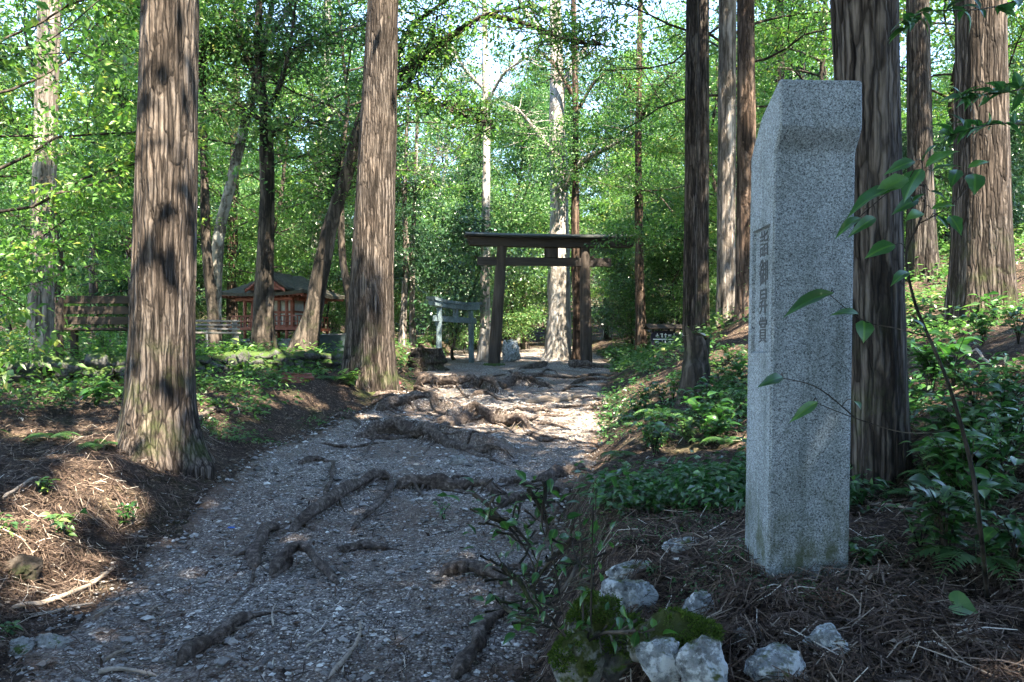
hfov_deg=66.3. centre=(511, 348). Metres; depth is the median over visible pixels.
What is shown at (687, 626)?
rock
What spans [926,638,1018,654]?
dead branch
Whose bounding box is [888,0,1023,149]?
sapling
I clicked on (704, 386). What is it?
leafy plant
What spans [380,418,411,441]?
tree root
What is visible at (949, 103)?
maple tree
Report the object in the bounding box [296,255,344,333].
sapling
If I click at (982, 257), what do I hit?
cedar tree
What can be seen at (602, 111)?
broadleaf tree
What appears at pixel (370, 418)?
tree root
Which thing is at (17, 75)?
broadleaf tree
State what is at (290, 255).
sapling
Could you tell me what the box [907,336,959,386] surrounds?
leafy plant
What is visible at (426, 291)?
sapling
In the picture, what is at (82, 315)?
shrub
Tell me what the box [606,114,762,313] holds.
maple tree
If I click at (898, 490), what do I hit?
fern
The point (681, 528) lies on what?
ground cover
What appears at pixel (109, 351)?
ground cover
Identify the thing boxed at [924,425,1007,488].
leafy plant
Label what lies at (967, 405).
leafy plant
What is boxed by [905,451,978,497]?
leafy plant
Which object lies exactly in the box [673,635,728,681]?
rock
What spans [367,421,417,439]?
tree root
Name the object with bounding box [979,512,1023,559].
leafy plant
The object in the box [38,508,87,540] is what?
leafy plant
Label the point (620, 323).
shrub
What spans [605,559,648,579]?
rock
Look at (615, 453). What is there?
fern
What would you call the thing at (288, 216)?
maple tree
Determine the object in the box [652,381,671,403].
leafy plant
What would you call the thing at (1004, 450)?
leafy plant
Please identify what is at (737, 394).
leafy plant
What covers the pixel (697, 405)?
leafy plant
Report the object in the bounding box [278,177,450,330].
maple tree
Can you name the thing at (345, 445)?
tree root
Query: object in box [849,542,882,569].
leafy plant
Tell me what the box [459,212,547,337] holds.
maple tree
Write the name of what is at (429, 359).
tree stump
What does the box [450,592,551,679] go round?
tree root
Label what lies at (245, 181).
sapling
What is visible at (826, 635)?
rock
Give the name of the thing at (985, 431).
leafy plant
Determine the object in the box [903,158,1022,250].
sapling
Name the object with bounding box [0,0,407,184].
maple tree
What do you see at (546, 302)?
sapling
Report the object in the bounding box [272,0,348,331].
slender tree
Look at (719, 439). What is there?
fern
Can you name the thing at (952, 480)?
leafy plant
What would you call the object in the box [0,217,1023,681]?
ground
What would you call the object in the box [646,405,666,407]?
fern
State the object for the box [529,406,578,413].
tree root
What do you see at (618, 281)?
sapling
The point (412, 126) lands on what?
broadleaf tree
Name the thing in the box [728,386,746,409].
leafy plant
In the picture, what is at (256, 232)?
sapling
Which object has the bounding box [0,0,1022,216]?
sky
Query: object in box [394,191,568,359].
sapling
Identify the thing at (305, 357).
dry stone wall
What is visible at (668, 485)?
ground cover
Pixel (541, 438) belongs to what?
tree root
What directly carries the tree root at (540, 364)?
on the ground at (336, 395)
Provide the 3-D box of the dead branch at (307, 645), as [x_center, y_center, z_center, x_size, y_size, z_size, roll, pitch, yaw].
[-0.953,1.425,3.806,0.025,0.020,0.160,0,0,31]
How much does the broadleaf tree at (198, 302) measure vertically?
16.374 m
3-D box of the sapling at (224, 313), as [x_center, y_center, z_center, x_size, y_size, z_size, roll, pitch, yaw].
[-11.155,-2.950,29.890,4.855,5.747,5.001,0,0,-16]
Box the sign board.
[643,324,681,352]
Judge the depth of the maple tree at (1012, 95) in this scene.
16.87 m
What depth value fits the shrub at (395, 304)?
26.29 m
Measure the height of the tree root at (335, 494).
0.239 m
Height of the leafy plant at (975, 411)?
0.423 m
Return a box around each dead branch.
[2,476,43,499]
[10,565,115,608]
[24,602,94,616]
[92,597,123,619]
[98,666,157,675]
[105,648,129,660]
[271,604,275,625]
[305,639,325,647]
[328,621,361,677]
[703,535,744,541]
[858,565,894,585]
[864,498,922,511]
[878,631,913,666]
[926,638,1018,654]
[951,337,1000,367]
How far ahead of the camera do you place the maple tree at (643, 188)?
21.50 m
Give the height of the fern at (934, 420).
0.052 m
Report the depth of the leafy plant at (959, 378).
4.75 m
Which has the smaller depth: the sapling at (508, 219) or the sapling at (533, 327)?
the sapling at (508, 219)
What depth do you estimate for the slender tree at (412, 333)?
25.54 m
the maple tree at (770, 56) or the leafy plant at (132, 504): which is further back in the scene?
the maple tree at (770, 56)
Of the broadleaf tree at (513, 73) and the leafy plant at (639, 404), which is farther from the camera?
the broadleaf tree at (513, 73)
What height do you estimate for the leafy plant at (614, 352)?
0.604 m
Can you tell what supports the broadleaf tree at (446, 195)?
on the ground at (336, 395)
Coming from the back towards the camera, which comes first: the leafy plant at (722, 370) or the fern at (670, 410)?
the leafy plant at (722, 370)
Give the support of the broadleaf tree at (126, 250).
on the ground at (336, 395)
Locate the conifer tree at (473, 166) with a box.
[443,97,518,338]
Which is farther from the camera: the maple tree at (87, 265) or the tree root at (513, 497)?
the maple tree at (87, 265)
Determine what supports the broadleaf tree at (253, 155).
on the ground at (336, 395)
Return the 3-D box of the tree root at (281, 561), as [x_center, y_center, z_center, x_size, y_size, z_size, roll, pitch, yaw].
[-1.298,1.330,4.808,0.324,0.164,0.696,0,0,-33]
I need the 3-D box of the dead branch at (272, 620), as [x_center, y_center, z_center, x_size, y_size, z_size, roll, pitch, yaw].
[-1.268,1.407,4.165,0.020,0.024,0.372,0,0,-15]
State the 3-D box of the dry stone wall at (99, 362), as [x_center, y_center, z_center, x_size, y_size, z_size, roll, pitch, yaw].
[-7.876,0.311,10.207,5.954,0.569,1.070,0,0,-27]
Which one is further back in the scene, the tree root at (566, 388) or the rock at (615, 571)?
the tree root at (566, 388)
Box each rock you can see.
[3,554,42,584]
[5,636,35,655]
[35,633,74,648]
[448,455,468,464]
[502,339,520,361]
[546,629,604,681]
[564,586,622,639]
[596,609,644,681]
[599,578,658,614]
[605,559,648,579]
[626,605,726,662]
[635,637,680,681]
[662,536,698,554]
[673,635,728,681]
[682,590,715,614]
[731,627,754,641]
[743,642,806,681]
[802,623,850,657]
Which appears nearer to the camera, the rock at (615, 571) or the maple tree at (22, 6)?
the rock at (615, 571)
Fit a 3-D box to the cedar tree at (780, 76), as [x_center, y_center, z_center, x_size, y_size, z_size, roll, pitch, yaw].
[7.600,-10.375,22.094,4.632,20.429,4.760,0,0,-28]
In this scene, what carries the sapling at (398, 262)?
on the ground at (336, 395)
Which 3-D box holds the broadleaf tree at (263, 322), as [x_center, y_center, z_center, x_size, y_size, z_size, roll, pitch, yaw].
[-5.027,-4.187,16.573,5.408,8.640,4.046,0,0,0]
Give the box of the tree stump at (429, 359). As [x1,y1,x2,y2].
[405,347,449,371]
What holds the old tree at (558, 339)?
on the ground at (336, 395)
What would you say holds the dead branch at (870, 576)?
on the ground at (336, 395)
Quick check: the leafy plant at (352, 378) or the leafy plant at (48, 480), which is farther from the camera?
the leafy plant at (352, 378)
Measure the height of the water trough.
0.449 m
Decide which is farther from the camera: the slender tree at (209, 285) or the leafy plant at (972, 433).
the slender tree at (209, 285)
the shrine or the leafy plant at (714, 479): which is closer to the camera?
the leafy plant at (714, 479)
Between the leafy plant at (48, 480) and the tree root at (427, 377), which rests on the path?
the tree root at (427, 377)
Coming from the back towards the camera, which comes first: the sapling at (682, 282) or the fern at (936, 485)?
the sapling at (682, 282)
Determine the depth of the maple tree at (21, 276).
10.08 m
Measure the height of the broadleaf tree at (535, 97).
13.048 m
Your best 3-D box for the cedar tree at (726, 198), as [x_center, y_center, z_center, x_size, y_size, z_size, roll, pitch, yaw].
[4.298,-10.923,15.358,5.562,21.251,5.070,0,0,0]
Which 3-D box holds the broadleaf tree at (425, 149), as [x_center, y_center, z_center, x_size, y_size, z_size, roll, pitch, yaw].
[-5.167,-5.720,30.823,8.106,11.620,7.518,0,0,-42]
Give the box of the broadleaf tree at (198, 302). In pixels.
[60,23,244,318]
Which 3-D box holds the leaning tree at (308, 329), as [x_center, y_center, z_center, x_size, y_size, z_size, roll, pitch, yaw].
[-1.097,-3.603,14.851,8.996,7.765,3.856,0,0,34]
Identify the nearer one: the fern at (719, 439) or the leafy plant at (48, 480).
the leafy plant at (48, 480)
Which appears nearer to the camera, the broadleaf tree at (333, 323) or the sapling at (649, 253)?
the sapling at (649, 253)
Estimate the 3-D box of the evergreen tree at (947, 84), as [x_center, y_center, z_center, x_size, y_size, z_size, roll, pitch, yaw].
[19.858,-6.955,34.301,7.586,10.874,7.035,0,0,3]
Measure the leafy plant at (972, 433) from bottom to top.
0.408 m
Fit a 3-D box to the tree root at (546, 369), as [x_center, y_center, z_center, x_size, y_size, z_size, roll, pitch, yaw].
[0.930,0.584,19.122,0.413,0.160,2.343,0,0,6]
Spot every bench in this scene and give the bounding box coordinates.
[55,295,129,359]
[196,320,240,346]
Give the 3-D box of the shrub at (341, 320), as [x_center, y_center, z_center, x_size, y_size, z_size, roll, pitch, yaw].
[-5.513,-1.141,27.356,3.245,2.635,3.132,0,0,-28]
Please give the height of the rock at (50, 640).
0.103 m
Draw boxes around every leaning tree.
[199,0,425,347]
[256,0,670,352]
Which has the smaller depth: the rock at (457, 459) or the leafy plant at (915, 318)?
the rock at (457, 459)
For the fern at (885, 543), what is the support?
on the ground at (336, 395)
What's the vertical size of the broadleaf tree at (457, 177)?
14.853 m
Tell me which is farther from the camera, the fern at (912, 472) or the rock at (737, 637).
the fern at (912, 472)
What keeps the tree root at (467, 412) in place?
on the path
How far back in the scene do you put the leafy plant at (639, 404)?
9.80 m
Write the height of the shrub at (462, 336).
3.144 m
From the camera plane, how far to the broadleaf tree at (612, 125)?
41.47 m
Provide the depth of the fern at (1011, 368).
5.36 m
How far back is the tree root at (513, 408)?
12.00 m
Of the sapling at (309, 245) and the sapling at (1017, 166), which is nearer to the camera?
the sapling at (1017, 166)
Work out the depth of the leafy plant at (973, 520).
2.90 m
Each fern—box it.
[23,431,81,443]
[76,439,117,451]
[316,375,347,380]
[598,450,635,458]
[624,421,642,426]
[633,408,685,414]
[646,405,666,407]
[663,464,699,474]
[668,462,727,474]
[691,438,710,442]
[701,435,746,446]
[850,535,901,553]
[879,487,930,498]
[895,469,946,478]
[900,540,1023,589]
[909,388,925,396]
[914,405,946,410]
[919,419,941,424]
[923,479,946,489]
[978,367,1019,370]
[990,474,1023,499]
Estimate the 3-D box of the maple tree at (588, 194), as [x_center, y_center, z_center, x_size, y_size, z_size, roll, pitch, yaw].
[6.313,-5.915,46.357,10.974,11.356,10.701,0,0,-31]
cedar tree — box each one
[24,0,61,356]
[114,0,214,478]
[339,0,400,391]
[681,0,697,344]
[695,0,709,333]
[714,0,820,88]
[715,0,736,324]
[733,0,755,321]
[830,0,913,492]
[904,0,941,281]
[940,0,1018,329]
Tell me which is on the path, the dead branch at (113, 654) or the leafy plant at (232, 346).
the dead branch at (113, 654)
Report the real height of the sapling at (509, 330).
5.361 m
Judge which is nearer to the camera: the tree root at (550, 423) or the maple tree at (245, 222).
the tree root at (550, 423)
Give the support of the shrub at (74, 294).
on the ground at (336, 395)
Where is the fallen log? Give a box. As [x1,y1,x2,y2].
[281,372,313,382]
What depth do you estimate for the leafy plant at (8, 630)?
3.86 m
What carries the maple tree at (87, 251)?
on the ground at (336, 395)
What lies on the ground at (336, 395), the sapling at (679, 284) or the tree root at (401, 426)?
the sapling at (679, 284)
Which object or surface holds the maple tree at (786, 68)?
on the ground at (336, 395)
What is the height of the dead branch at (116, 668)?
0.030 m
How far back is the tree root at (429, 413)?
11.86 m
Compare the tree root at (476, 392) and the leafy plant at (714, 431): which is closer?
the leafy plant at (714, 431)
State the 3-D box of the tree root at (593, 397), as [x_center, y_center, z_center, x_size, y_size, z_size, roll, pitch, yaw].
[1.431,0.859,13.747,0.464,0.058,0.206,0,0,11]
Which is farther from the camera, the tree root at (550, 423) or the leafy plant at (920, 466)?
the tree root at (550, 423)
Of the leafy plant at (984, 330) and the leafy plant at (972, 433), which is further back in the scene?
the leafy plant at (984, 330)
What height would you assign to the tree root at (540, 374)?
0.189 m
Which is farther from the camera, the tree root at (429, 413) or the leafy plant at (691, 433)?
the tree root at (429, 413)
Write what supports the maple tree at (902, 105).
on the ground at (336, 395)
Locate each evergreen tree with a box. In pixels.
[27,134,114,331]
[196,120,292,289]
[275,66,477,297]
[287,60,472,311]
[437,146,513,208]
[513,203,572,309]
[579,148,650,279]
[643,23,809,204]
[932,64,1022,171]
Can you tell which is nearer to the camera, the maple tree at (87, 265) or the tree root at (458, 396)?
the tree root at (458, 396)
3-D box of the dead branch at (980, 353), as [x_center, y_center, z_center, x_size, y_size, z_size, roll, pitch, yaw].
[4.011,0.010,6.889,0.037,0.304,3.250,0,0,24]
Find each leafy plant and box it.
[0,620,22,639]
[9,329,41,358]
[35,476,59,494]
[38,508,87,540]
[47,381,79,412]
[78,378,115,406]
[89,327,114,349]
[115,501,139,527]
[222,338,243,351]
[338,368,360,386]
[433,501,450,519]
[606,343,625,361]
[620,408,669,449]
[623,413,679,456]
[628,378,656,407]
[628,392,651,416]
[644,561,661,581]
[647,434,667,453]
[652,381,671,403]
[662,411,701,444]
[666,372,681,399]
[667,415,700,436]
[672,409,696,430]
[677,386,715,418]
[677,423,702,444]
[680,391,727,437]
[687,384,723,415]
[692,408,733,446]
[693,375,740,403]
[700,423,728,448]
[704,388,737,411]
[704,396,746,437]
[704,470,721,490]
[716,342,739,363]
[718,365,737,382]
[719,383,746,418]
[727,357,747,385]
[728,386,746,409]
[729,351,747,369]
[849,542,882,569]
[881,499,946,555]
[899,441,939,470]
[903,470,1003,560]
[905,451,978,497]
[906,305,930,324]
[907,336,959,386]
[907,338,953,387]
[907,444,992,503]
[909,403,927,435]
[910,412,965,448]
[911,424,1023,499]
[912,484,990,544]
[916,425,1006,503]
[918,328,982,388]
[920,388,1008,442]
[921,396,983,433]
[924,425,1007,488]
[926,401,1016,439]
[927,399,1004,431]
[930,433,1015,496]
[938,364,1002,405]
[939,396,989,425]
[943,452,1023,521]
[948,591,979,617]
[950,422,1018,448]
[952,504,1023,555]
[956,427,1023,488]
[959,307,1013,344]
[969,291,1007,321]
[971,376,1023,427]
[972,407,1023,467]
[979,394,1023,440]
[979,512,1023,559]
[980,367,1023,411]
[986,371,1014,400]
[995,302,1022,323]
[1000,307,1023,343]
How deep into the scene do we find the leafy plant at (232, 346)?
13.50 m
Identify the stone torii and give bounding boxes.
[426,296,481,362]
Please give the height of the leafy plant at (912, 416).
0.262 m
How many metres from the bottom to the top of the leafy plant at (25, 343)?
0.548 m
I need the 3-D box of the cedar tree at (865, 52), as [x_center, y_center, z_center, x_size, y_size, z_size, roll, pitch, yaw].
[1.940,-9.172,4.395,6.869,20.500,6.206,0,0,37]
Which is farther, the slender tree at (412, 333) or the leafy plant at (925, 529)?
the slender tree at (412, 333)
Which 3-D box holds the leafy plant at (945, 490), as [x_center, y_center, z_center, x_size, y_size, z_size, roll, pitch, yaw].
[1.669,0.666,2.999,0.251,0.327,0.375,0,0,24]
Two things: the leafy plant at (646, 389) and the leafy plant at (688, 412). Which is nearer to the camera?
the leafy plant at (688, 412)
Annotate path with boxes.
[19,340,615,681]
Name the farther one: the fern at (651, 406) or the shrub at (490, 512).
the fern at (651, 406)
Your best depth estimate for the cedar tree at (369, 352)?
13.34 m
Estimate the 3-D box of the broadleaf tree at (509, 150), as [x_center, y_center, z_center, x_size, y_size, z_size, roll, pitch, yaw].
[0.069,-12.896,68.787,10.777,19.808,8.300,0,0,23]
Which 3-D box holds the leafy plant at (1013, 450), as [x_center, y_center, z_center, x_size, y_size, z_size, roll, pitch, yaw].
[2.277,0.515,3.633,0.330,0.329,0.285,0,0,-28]
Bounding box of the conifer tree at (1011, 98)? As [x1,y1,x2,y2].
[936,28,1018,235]
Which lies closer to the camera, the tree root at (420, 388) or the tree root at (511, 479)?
the tree root at (511, 479)
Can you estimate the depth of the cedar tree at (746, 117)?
14.24 m
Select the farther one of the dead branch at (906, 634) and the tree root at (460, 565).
the tree root at (460, 565)
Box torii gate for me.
[463,232,636,365]
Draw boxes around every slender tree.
[68,9,137,338]
[113,0,296,349]
[198,9,272,337]
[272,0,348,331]
[352,98,426,344]
[401,112,463,346]
[411,0,578,361]
[516,0,666,359]
[582,0,713,351]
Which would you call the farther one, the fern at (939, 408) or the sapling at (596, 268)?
the sapling at (596, 268)
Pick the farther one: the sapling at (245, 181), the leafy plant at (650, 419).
the sapling at (245, 181)
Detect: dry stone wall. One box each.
[0,353,125,385]
[196,348,343,373]
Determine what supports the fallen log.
on the ground at (336, 395)
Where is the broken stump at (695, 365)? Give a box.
[676,326,710,405]
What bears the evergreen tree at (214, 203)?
on the ground at (336, 395)
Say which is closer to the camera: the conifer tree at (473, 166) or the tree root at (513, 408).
the tree root at (513, 408)
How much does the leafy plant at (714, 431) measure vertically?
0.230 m
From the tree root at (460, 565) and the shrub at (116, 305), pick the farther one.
the shrub at (116, 305)
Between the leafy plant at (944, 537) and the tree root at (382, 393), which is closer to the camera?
the leafy plant at (944, 537)
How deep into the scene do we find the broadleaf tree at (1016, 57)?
42.49 m
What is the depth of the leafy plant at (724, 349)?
11.27 m
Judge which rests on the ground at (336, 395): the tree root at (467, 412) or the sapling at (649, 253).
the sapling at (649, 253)
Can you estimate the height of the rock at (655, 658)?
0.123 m
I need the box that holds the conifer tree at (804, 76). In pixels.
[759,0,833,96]
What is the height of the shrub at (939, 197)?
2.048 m
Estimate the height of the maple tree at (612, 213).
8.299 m
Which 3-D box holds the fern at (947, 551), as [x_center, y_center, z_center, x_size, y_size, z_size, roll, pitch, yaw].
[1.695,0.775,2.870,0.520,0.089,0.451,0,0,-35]
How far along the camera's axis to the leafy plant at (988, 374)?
4.80 m
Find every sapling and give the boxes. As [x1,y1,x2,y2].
[0,133,112,337]
[55,244,118,326]
[65,183,216,301]
[196,200,255,323]
[196,214,277,323]
[197,180,288,310]
[200,175,306,310]
[251,224,336,310]
[275,187,353,334]
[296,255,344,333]
[333,192,446,324]
[334,214,443,321]
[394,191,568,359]
[394,218,499,346]
[424,174,582,338]
[476,247,547,342]
[504,228,547,332]
[517,253,614,344]
[588,226,682,342]
[590,159,716,330]
[590,267,662,337]
[613,177,716,331]
[625,192,716,323]
[647,237,716,322]
[675,238,716,308]
[757,145,990,608]
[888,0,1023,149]
[902,118,952,260]
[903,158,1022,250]
[904,105,1023,226]
[935,137,1023,231]
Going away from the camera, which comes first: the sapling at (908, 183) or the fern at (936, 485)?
the sapling at (908, 183)
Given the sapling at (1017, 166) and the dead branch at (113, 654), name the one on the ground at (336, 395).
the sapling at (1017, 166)
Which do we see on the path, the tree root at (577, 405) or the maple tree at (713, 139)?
the tree root at (577, 405)
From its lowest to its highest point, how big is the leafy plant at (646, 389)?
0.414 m
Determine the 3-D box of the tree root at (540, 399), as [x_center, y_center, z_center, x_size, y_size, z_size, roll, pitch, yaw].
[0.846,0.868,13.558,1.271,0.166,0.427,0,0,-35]
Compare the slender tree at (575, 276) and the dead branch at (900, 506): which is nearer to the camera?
the dead branch at (900, 506)
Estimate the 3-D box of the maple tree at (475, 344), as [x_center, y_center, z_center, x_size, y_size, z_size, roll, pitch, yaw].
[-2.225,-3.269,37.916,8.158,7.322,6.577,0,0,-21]
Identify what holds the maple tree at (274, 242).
on the ground at (336, 395)
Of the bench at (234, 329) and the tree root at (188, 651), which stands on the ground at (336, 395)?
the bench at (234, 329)
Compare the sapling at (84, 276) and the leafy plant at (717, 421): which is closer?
the leafy plant at (717, 421)
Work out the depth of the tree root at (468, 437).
8.99 m
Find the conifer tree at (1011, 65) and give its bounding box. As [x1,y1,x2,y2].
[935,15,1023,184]
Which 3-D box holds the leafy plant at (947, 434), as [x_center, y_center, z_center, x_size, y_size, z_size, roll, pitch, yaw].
[2.066,0.557,3.616,0.375,0.394,0.366,0,0,33]
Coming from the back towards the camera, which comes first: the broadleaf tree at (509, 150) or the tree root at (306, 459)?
the broadleaf tree at (509, 150)
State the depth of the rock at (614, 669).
2.39 m
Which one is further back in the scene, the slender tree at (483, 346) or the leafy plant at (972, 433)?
the slender tree at (483, 346)
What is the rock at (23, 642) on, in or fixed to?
on the path
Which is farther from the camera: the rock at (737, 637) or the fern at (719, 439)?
the fern at (719, 439)
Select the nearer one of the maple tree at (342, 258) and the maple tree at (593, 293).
the maple tree at (342, 258)
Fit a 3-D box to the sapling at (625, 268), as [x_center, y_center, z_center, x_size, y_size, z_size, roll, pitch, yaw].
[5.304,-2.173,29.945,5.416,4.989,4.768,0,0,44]
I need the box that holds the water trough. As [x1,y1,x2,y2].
[319,334,345,351]
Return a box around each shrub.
[0,282,25,337]
[17,271,113,331]
[54,282,119,333]
[87,282,127,331]
[322,285,398,333]
[335,274,420,336]
[430,291,479,353]
[437,460,677,652]
[597,272,672,348]
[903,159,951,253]
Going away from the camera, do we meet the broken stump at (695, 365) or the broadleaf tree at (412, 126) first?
the broken stump at (695, 365)
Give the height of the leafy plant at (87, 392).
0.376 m
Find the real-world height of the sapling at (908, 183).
1.501 m
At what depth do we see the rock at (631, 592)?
2.88 m
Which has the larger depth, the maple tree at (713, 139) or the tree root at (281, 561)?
the maple tree at (713, 139)
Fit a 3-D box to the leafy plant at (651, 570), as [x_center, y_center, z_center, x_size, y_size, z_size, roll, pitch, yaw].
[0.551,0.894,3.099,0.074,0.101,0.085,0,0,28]
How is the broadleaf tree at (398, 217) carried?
on the ground at (336, 395)
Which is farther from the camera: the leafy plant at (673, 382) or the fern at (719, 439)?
the leafy plant at (673, 382)
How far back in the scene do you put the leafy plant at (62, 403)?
8.56 m
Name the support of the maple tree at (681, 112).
on the ground at (336, 395)
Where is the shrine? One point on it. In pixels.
(290, 294)
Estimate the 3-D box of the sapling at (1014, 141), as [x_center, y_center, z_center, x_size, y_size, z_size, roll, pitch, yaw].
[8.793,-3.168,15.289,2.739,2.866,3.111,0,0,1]
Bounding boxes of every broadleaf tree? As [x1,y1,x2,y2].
[0,21,64,229]
[10,0,229,316]
[198,0,362,351]
[199,54,332,259]
[242,0,423,333]
[281,147,309,272]
[397,25,505,338]
[398,91,444,198]
[419,189,470,301]
[420,129,501,337]
[421,75,601,349]
[449,41,603,342]
[451,116,507,179]
[490,89,542,208]
[490,195,537,340]
[502,69,594,213]
[506,106,593,248]
[508,50,623,306]
[544,56,658,337]
[568,46,684,336]
[590,6,717,330]
[616,74,714,321]
[678,33,717,168]
[709,16,817,195]
[711,1,832,117]
[931,51,953,167]
[949,10,1023,92]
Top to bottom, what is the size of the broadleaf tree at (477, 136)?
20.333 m
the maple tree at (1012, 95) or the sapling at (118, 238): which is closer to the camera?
the maple tree at (1012, 95)
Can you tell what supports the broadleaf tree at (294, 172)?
on the ground at (336, 395)
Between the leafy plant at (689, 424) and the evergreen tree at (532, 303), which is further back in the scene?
the evergreen tree at (532, 303)
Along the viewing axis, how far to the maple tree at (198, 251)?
27.57 m
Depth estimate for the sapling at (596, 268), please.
43.73 m
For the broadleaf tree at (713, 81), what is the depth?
50.16 m
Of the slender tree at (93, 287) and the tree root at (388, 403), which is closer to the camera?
the tree root at (388, 403)
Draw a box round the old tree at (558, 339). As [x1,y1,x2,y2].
[485,0,673,360]
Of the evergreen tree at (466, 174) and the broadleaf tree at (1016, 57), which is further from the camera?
the evergreen tree at (466, 174)
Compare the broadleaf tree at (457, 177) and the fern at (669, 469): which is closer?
the fern at (669, 469)
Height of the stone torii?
2.080 m
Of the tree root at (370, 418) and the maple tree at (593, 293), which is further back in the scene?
the maple tree at (593, 293)
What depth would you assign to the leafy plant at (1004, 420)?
3.79 m
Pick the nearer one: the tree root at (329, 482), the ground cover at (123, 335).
the tree root at (329, 482)
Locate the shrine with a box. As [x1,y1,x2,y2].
[222,272,344,346]
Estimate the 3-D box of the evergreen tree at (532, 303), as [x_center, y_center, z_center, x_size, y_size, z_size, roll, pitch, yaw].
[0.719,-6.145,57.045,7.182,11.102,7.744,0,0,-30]
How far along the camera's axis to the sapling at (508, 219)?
34.73 m
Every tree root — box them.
[176,610,335,666]
[199,406,226,420]
[226,520,291,609]
[268,540,339,585]
[276,468,392,535]
[298,456,331,464]
[321,442,386,447]
[323,460,335,494]
[331,412,390,435]
[336,538,404,552]
[350,478,397,530]
[352,414,414,428]
[352,416,513,464]
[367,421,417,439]
[371,390,415,400]
[371,393,408,405]
[375,391,450,414]
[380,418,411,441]
[395,472,504,498]
[411,408,448,416]
[413,420,460,440]
[414,372,506,394]
[414,385,437,404]
[426,401,530,432]
[433,415,484,423]
[439,558,510,588]
[448,374,472,397]
[448,394,468,398]
[449,430,508,443]
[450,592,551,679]
[471,390,513,402]
[491,371,552,390]
[494,472,620,522]
[498,475,541,489]
[505,372,606,378]
[505,405,536,413]
[518,361,547,369]
[519,411,578,420]
[523,431,597,445]
[524,394,581,402]
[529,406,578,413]
[531,434,572,444]
[537,421,574,429]
[537,448,620,485]
[539,368,557,376]
[555,390,627,408]
[560,385,588,391]
[568,359,609,369]
[569,372,623,384]
[581,396,604,399]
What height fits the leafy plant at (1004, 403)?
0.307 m
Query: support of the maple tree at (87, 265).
on the ground at (336, 395)
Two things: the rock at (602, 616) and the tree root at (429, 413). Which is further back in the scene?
the tree root at (429, 413)
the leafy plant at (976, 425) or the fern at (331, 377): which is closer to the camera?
the leafy plant at (976, 425)
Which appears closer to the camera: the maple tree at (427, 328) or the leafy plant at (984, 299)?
the leafy plant at (984, 299)
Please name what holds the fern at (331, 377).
on the ground at (336, 395)
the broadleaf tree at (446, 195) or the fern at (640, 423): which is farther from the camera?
the broadleaf tree at (446, 195)
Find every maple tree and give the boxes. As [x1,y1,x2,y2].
[0,0,133,354]
[0,0,229,319]
[0,0,273,433]
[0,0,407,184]
[0,59,215,331]
[0,125,121,295]
[0,137,99,304]
[0,148,27,259]
[1,107,257,331]
[60,201,200,333]
[64,142,215,327]
[83,73,342,334]
[87,13,432,337]
[123,0,572,333]
[198,161,349,336]
[237,111,426,303]
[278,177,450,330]
[398,195,471,337]
[417,201,542,349]
[417,214,506,343]
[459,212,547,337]
[501,0,1022,145]
[526,143,662,339]
[533,169,670,349]
[549,0,905,289]
[568,145,716,330]
[602,107,716,291]
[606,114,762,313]
[636,55,906,315]
[655,0,1023,215]
[656,0,1023,172]
[755,0,1023,253]
[795,49,948,178]
[932,4,1023,119]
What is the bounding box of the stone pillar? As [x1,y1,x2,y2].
[745,79,861,583]
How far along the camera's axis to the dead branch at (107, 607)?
4.25 m
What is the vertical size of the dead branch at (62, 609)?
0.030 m
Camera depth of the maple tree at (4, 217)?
28.36 m
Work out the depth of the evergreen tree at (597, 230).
60.58 m
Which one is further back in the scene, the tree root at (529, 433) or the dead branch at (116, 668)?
the tree root at (529, 433)
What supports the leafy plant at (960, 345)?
on the ground at (336, 395)
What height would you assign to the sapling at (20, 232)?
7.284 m
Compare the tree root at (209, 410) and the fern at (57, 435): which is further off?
the tree root at (209, 410)
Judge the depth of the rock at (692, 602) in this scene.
2.71 m
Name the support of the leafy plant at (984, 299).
on the ground at (336, 395)
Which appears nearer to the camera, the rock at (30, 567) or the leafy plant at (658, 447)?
the rock at (30, 567)
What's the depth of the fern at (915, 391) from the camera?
5.47 m
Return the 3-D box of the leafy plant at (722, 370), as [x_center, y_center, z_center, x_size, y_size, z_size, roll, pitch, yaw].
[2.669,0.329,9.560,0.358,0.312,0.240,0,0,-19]
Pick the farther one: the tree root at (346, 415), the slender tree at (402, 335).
the slender tree at (402, 335)
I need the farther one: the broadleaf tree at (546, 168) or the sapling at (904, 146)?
the broadleaf tree at (546, 168)
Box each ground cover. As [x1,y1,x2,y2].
[0,329,681,374]
[0,339,343,419]
[0,355,273,535]
[242,364,634,445]
[548,458,851,617]
[566,351,1023,517]
[605,218,1023,397]
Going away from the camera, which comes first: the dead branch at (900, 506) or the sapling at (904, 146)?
the dead branch at (900, 506)
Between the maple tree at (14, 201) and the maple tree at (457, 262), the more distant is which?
the maple tree at (457, 262)
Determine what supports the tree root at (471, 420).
on the path
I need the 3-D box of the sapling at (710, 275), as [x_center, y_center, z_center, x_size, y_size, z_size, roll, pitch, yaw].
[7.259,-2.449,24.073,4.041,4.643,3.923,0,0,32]
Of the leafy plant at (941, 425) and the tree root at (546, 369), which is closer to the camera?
the leafy plant at (941, 425)
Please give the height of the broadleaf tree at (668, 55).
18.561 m

